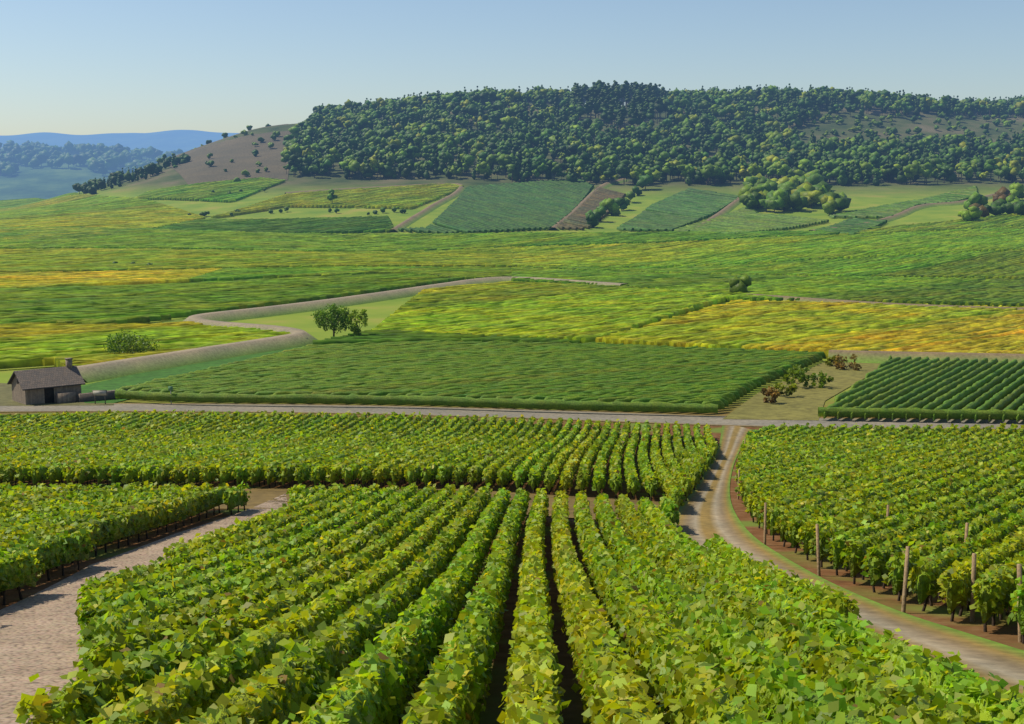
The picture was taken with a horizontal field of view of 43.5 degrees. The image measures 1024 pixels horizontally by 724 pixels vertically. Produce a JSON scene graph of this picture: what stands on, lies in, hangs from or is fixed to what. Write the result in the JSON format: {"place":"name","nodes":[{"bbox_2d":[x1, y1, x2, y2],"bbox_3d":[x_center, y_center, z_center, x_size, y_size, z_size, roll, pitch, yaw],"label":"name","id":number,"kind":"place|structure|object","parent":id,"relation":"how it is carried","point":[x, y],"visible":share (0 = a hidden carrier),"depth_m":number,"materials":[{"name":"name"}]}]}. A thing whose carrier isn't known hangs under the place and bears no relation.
{"place":"outdoors","nodes":[
{"label":"outdoors","id":0,"kind":"place"},
{"bbox_2d":[0,101,1023,723],"bbox_3d":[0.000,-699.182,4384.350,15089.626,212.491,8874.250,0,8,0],"label":"ground","id":1,"kind":"structure","parent":0,"point":[40,181],"depth_m":548.66,"materials":[{"name":"green plant"}]},
{"bbox_2d":[7,358,128,404],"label":"stone hut","id":2,"kind":"object","parent":1,"relation":"on","point":[63,384],"visible":0.88,"depth_m":115.33,"materials":[{"name":"stone"}]},
{"bbox_2d":[0,494,287,723],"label":"gravel","id":3,"kind":"structure","parent":1,"relation":"on","point":[39,635],"depth_m":23.58,"materials":[{"name":"beige gravel"}]},
{"bbox_2d":[0,124,880,519],"bbox_3d":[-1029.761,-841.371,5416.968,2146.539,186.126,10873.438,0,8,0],"label":"grass verges","id":4,"kind":"object","parent":1,"relation":"on","point":[800,402],"depth_m":135.52,"materials":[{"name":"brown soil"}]},
{"bbox_2d":[0,177,1023,367],"bbox_3d":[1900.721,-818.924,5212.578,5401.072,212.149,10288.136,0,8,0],"label":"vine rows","id":5,"kind":"object","parent":1,"relation":"on","point":[68,289],"visible":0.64,"depth_m":319.93,"materials":[{"name":"green plant"}]},
{"bbox_2d":[0,80,1023,292],"bbox_3d":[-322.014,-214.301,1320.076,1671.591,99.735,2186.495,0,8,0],"label":"forest trees","id":6,"kind":"object","parent":1,"relation":"on","point":[797,186],"visible":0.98,"depth_m":762.43,"materials":[{"name":"green plant"}]},
{"bbox_2d":[0,411,1023,723],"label":"vine rows","id":7,"kind":"object","parent":1,"relation":"on","point":[922,587],"visible":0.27,"depth_m":41.84,"materials":[{"name":"green plant"}]},
{"bbox_2d":[115,340,1023,421],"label":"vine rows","id":8,"kind":"object","parent":1,"relation":"on","point":[568,375],"visible":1,"depth_m":124.20,"materials":[{"name":"green plant"}]},
{"bbox_2d":[737,439,1021,642],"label":"wooden posts","id":9,"kind":"object","parent":1,"relation":"on","point":[973,580],"visible":0.55,"depth_m":25.82,"materials":[{"name":"brown wood"}]},
{"bbox_2d":[0,277,1023,428],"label":"asphalt road","id":10,"kind":"structure","parent":0,"point":[108,370],"depth_m":113.39,"materials":[{"name":"grey asphalt"}]},
{"bbox_2d":[92,390,106,403],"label":"water tank","id":11,"kind":"object","parent":10,"relation":"on","point":[99,393],"visible":1,"depth_m":114.10,"materials":[{"name":"silver metal"}]},
{"bbox_2d":[168,386,172,404],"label":"pole sign","id":12,"kind":"object","parent":10,"relation":"on","point":[170,388],"visible":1,"depth_m":113.75,"materials":[{"name":"metal"}]},
{"bbox_2d":[0,0,1023,135],"label":"sky","id":13,"kind":"structure","parent":0,"point":[73,67],"materials":[{"name":"blue"}]},
{"bbox_2d":[285,178,1023,693],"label":"dirt track","id":14,"kind":"structure","parent":0,"point":[705,510],"depth_m":44.92,"materials":[{"name":"brown soil"}]}
]}

